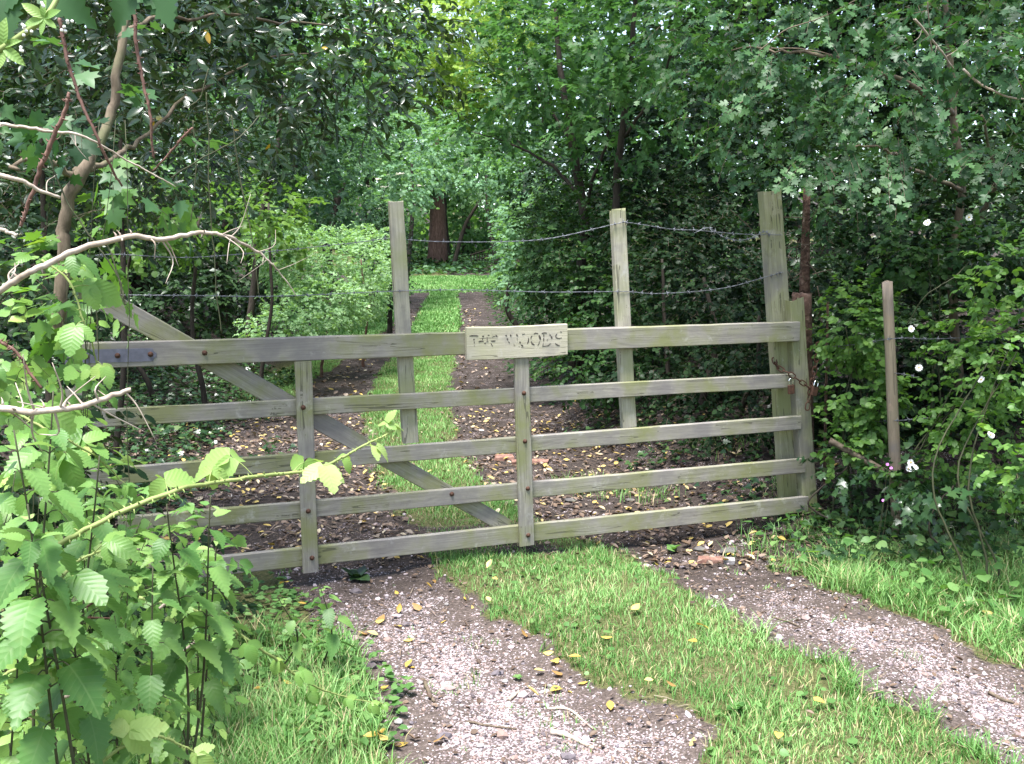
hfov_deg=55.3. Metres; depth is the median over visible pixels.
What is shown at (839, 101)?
hawthorn tree
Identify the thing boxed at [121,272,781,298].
barbed wire
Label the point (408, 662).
fallen leaf
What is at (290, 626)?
nettle
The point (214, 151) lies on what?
vine stem
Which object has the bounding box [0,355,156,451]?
dead branch
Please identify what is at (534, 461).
brick fragment
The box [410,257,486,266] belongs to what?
ivy mound
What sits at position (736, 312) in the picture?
hedge bush
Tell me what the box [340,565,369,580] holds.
weed
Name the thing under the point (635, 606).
fallen leaf
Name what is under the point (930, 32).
bare twig
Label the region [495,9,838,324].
shrub
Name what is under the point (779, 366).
rusty chain
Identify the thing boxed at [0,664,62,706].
bramble cane
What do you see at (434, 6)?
sky
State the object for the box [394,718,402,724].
stone
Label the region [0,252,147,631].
bramble bush
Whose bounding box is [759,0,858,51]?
bare twig
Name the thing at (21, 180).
dead branch
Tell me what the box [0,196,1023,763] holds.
ground
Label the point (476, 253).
picket fence
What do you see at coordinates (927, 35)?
bare twig
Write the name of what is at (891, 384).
wooden stake
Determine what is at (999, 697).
stick
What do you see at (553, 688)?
fallen leaf
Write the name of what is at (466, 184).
tree
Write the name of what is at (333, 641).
nettle
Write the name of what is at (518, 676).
seedling
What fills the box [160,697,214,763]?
nettle
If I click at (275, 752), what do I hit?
grass
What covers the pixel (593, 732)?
leaf litter
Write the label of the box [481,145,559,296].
hedge bush
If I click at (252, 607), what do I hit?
ground ivy
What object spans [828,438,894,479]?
fallen stick
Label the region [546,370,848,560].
grass
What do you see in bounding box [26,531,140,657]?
bramble cane
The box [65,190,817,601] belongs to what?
field gate
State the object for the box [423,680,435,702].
stick
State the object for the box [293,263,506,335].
grass
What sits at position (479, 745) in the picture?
stone
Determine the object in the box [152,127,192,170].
dead cane
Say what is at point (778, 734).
fallen leaf
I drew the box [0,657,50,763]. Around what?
nettle
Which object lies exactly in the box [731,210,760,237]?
bare twig
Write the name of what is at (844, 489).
ivy clump
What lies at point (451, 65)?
tree
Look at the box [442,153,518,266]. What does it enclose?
slanting tree
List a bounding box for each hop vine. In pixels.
[0,21,230,689]
[0,154,201,711]
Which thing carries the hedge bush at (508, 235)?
on the ground at (428, 720)
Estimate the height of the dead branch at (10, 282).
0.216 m
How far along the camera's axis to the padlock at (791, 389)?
5.93 m
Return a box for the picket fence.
[470,246,507,263]
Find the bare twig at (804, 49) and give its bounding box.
[770,47,851,60]
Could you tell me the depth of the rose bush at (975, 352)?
5.39 m
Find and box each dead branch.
[0,122,175,186]
[0,173,60,198]
[0,194,313,295]
[0,227,16,236]
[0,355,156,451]
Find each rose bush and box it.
[839,208,1023,492]
[898,295,1023,541]
[932,224,1023,592]
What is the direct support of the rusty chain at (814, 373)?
hanging from the field gate
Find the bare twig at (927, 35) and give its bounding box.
[913,18,969,68]
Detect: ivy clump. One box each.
[796,440,962,538]
[850,435,1023,564]
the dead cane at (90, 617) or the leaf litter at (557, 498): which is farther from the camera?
the leaf litter at (557, 498)
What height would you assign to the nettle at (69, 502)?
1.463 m
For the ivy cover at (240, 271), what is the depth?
15.36 m
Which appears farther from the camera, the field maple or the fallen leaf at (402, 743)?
the field maple
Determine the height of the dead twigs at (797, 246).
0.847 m
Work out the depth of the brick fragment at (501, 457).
8.34 m
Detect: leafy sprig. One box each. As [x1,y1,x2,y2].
[0,0,97,38]
[108,0,177,34]
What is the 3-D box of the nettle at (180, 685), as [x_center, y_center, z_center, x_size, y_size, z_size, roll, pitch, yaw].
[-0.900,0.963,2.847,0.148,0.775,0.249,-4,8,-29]
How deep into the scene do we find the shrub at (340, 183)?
19.41 m
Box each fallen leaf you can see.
[363,731,378,736]
[379,734,387,739]
[392,742,407,746]
[396,603,401,612]
[405,659,411,666]
[412,603,421,610]
[486,559,491,566]
[527,685,538,694]
[543,651,552,654]
[550,685,561,690]
[606,700,614,709]
[631,603,639,609]
[774,731,782,737]
[814,697,824,702]
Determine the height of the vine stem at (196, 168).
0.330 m
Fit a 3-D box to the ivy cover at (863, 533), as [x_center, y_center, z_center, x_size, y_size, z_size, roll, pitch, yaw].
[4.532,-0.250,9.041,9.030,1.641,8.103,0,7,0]
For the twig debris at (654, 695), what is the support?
on the ground at (428, 720)
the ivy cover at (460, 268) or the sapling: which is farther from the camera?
the ivy cover at (460, 268)
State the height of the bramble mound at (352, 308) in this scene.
2.291 m
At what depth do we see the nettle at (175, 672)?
2.23 m
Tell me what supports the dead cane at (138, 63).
on the ground at (428, 720)
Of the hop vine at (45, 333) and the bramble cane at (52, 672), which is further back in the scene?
the hop vine at (45, 333)
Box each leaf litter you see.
[0,357,900,572]
[248,535,1023,763]
[295,307,505,397]
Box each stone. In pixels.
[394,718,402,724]
[476,743,483,747]
[565,498,577,501]
[693,546,705,551]
[719,547,736,553]
[723,557,734,564]
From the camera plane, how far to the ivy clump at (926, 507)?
5.08 m
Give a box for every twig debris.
[99,402,890,557]
[214,517,1021,763]
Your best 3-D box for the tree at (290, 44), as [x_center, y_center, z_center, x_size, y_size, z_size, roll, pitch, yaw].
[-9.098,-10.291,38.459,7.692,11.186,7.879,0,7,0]
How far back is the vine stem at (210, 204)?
3.15 m
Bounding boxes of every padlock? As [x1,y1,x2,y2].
[788,378,794,393]
[810,380,818,395]
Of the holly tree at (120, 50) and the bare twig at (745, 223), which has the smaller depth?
the holly tree at (120, 50)
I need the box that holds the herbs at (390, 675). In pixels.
[0,571,415,750]
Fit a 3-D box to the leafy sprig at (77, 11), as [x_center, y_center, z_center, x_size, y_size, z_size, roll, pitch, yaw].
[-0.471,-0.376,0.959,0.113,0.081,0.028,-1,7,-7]
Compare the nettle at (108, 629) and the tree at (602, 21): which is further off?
the tree at (602, 21)
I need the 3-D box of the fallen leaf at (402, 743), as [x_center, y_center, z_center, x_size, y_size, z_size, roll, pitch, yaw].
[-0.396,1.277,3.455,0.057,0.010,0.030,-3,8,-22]
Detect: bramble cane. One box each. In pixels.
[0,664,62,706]
[18,400,137,498]
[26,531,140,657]
[41,254,121,389]
[58,410,402,544]
[93,709,215,763]
[138,596,389,714]
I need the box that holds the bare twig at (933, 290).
[907,259,971,323]
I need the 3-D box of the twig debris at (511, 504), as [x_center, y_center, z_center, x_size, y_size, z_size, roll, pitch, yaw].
[-0.393,0.403,7.298,5.806,0.798,3.812,0,7,0]
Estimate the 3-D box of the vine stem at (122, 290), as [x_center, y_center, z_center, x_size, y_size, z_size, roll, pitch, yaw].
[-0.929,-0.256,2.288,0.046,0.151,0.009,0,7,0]
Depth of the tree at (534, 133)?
45.40 m
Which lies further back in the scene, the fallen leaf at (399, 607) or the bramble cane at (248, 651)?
the fallen leaf at (399, 607)
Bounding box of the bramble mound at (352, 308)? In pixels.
[233,209,393,376]
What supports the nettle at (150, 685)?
on the ground at (428, 720)
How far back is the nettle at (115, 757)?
2.10 m
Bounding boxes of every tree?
[0,0,369,264]
[6,0,504,328]
[106,1,336,225]
[194,0,379,244]
[273,0,446,243]
[342,0,529,255]
[374,110,501,262]
[380,109,524,268]
[386,50,552,254]
[435,0,608,216]
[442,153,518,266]
[453,0,618,246]
[527,0,787,237]
[623,0,1023,407]
[638,0,1023,264]
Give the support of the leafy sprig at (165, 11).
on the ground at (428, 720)
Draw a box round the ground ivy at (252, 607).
[0,349,264,705]
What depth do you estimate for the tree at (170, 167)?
42.95 m
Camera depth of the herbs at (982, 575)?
5.28 m
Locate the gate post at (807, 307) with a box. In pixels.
[792,292,814,462]
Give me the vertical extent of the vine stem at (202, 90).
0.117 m
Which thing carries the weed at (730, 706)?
on the ground at (428, 720)
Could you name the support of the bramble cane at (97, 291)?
attached to the bramble bush at (71, 372)
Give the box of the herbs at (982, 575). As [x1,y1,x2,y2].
[742,442,1023,628]
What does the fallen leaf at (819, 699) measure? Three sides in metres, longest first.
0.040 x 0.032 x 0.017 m
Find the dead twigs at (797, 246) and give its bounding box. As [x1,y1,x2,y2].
[783,199,834,319]
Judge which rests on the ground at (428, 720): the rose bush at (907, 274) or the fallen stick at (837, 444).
the rose bush at (907, 274)
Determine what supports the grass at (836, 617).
on the ground at (428, 720)
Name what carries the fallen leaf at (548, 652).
on the ground at (428, 720)
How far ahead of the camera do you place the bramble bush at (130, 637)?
2.27 m
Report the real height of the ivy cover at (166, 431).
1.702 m
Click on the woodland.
(407, 218)
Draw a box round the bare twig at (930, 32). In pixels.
[927,2,938,99]
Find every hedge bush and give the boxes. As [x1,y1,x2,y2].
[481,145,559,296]
[484,175,565,325]
[502,169,692,416]
[582,154,851,461]
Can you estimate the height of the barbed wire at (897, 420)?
0.134 m
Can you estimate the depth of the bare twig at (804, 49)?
5.03 m
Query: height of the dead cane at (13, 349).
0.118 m
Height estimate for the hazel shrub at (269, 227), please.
2.782 m
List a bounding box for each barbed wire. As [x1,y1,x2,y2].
[87,220,779,258]
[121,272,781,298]
[694,227,769,241]
[833,336,968,346]
[840,346,918,377]
[875,418,926,422]
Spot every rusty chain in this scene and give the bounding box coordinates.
[772,357,810,388]
[805,341,818,410]
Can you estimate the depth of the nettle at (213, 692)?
2.44 m
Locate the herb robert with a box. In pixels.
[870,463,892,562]
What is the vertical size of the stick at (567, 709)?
0.015 m
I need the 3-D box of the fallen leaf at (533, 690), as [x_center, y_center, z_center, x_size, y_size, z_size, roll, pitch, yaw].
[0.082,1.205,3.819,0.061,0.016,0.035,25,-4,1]
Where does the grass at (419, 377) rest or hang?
on the ground at (428, 720)
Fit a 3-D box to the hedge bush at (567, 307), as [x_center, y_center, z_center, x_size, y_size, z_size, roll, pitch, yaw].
[0.731,-1.111,11.227,1.774,2.617,5.200,-1,7,-8]
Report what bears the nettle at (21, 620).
on the ground at (428, 720)
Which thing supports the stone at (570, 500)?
on the ground at (428, 720)
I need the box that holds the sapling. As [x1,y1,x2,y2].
[210,94,308,337]
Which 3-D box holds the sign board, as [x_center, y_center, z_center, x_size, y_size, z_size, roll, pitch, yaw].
[0.028,-0.219,5.310,0.583,0.180,0.032,-3,8,-20]
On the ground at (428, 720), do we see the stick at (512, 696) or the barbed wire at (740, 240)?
the stick at (512, 696)
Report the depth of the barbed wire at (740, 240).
5.79 m
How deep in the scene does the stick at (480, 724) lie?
3.60 m
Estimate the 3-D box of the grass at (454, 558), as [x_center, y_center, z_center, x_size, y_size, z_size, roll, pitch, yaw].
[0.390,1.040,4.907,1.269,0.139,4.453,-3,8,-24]
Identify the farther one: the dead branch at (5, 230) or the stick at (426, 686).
the stick at (426, 686)
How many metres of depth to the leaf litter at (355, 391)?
13.05 m
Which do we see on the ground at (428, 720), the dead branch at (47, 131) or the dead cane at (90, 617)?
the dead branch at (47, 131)
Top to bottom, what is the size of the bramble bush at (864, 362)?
1.672 m
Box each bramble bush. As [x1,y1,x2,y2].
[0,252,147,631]
[0,262,164,734]
[0,460,258,742]
[0,495,253,729]
[0,637,249,763]
[0,638,209,763]
[805,265,937,517]
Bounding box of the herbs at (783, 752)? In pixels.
[225,507,1021,763]
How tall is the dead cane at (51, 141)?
0.293 m
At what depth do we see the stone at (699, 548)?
5.75 m
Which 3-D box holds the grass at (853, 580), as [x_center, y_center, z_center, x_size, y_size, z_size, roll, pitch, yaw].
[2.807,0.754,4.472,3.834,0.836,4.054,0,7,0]
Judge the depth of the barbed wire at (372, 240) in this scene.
5.21 m
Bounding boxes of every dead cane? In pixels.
[0,338,42,388]
[19,92,71,226]
[58,18,122,186]
[85,615,121,618]
[133,9,155,158]
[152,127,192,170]
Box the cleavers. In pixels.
[0,0,73,67]
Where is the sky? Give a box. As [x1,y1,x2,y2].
[2,0,1022,207]
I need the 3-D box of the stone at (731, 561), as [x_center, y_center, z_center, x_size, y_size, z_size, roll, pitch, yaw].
[1.228,1.014,5.527,0.065,0.037,0.055,2,7,13]
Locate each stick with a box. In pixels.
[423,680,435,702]
[467,720,516,728]
[507,690,520,700]
[547,706,593,729]
[550,729,594,749]
[772,616,800,627]
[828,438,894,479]
[988,691,1013,703]
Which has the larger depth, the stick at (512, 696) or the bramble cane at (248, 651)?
the stick at (512, 696)
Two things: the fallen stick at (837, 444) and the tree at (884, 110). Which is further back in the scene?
the tree at (884, 110)
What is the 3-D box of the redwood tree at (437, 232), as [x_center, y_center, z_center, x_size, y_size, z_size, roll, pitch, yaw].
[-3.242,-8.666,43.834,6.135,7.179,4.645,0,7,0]
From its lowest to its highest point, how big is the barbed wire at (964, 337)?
0.140 m
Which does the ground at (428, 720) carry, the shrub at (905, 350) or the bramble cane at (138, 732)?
the shrub at (905, 350)
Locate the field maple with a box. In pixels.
[427,0,749,370]
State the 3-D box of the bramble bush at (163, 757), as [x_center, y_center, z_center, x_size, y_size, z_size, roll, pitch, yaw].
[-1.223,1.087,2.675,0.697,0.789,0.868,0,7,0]
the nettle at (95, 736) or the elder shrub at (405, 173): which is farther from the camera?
the elder shrub at (405, 173)
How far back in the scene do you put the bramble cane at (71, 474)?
1.95 m
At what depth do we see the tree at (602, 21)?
41.06 m
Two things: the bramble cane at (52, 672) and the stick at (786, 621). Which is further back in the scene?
the stick at (786, 621)
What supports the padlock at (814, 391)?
hanging from the rusty chain at (814, 373)
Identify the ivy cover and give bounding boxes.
[0,268,316,518]
[1,236,334,367]
[117,223,733,275]
[482,241,826,385]
[530,267,1023,574]
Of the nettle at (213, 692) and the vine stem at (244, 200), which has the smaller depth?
the nettle at (213, 692)
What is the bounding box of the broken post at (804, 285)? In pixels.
[799,188,809,292]
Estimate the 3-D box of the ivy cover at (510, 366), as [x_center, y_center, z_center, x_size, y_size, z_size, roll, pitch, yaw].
[1.513,-2.268,21.384,5.112,2.306,19.127,0,7,0]
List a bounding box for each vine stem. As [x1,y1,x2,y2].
[48,157,123,303]
[95,277,101,415]
[107,245,125,304]
[171,115,259,177]
[184,69,208,108]
[190,120,196,221]
[206,92,221,332]
[231,115,259,295]
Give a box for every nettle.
[0,391,84,726]
[0,430,106,763]
[0,504,110,763]
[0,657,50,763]
[36,603,131,763]
[37,455,128,756]
[68,706,132,763]
[89,647,139,763]
[106,567,192,763]
[109,740,136,763]
[146,504,222,763]
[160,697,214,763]
[170,495,252,763]
[174,600,222,735]
[181,540,244,740]
[273,597,311,663]
[301,584,355,667]
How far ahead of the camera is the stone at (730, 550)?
5.67 m
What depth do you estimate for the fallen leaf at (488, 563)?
5.14 m
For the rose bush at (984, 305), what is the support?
on the ground at (428, 720)
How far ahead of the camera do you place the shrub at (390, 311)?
16.65 m
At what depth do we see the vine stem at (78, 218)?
2.56 m
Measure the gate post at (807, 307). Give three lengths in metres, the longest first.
1.447 x 0.150 x 0.146 m
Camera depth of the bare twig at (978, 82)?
4.46 m
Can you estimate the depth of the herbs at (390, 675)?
3.93 m
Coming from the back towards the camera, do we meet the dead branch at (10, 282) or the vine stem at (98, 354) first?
the vine stem at (98, 354)
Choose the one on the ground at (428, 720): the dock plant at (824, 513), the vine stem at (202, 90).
the dock plant at (824, 513)
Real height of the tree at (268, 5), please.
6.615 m
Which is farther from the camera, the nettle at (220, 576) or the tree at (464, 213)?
the tree at (464, 213)
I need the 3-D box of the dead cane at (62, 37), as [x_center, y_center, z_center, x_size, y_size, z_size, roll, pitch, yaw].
[-0.970,-0.641,2.246,0.124,0.373,0.050,-2,8,-19]
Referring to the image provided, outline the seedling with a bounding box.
[513,674,521,678]
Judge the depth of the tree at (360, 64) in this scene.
41.28 m
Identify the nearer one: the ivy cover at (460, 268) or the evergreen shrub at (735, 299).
the evergreen shrub at (735, 299)
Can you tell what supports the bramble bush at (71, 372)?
on the ground at (428, 720)
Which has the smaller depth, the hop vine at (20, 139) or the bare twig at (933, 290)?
the hop vine at (20, 139)
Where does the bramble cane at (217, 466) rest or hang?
attached to the bramble bush at (71, 372)
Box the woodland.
[9,0,1023,247]
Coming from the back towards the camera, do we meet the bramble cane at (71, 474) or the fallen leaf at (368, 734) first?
the fallen leaf at (368, 734)
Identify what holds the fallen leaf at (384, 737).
on the grass at (275, 752)
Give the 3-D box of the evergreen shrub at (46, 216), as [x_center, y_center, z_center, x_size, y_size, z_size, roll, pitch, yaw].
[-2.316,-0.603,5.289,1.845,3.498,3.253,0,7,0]
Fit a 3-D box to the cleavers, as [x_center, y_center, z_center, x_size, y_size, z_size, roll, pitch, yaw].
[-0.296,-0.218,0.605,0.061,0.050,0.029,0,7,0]
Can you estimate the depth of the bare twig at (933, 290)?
5.17 m
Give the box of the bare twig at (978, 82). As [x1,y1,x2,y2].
[962,68,1023,106]
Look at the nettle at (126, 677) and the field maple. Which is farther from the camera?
the field maple
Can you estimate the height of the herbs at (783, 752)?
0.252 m
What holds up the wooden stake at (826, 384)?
on the ground at (428, 720)
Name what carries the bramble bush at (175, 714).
on the ground at (428, 720)
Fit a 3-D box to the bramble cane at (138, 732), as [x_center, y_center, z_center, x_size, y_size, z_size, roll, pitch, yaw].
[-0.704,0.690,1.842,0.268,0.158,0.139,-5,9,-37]
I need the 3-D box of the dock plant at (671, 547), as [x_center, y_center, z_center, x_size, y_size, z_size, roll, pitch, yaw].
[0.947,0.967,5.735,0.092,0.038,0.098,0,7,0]
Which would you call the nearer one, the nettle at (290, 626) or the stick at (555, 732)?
the stick at (555, 732)
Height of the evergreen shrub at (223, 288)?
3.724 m
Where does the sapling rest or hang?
on the ground at (428, 720)
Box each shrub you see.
[0,0,260,527]
[0,86,357,379]
[48,158,327,404]
[221,65,407,329]
[326,112,465,307]
[355,201,423,333]
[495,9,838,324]
[552,96,1023,411]
[757,132,1023,448]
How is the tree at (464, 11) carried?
on the ground at (428, 720)
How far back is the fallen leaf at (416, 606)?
4.73 m
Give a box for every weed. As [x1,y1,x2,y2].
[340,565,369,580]
[726,700,745,710]
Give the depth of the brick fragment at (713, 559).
5.53 m
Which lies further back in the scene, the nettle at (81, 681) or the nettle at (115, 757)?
the nettle at (115, 757)
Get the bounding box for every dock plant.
[666,544,679,550]
[808,509,829,520]
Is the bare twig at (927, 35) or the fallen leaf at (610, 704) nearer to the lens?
the fallen leaf at (610, 704)
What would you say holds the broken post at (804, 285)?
on the ground at (428, 720)
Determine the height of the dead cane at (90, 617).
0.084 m
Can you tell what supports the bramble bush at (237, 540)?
on the ground at (428, 720)
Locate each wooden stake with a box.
[823,302,828,492]
[882,280,903,540]
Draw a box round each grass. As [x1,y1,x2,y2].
[55,600,560,763]
[225,355,513,510]
[278,564,1019,763]
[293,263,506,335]
[393,499,1023,763]
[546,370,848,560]
[722,454,1023,763]
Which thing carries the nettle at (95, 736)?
on the ground at (428, 720)
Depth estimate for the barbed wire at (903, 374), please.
5.49 m
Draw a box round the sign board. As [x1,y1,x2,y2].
[465,324,567,359]
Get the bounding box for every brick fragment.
[494,454,513,460]
[532,459,548,463]
[697,556,722,563]
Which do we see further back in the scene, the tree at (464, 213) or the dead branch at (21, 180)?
the tree at (464, 213)
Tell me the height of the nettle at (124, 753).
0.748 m

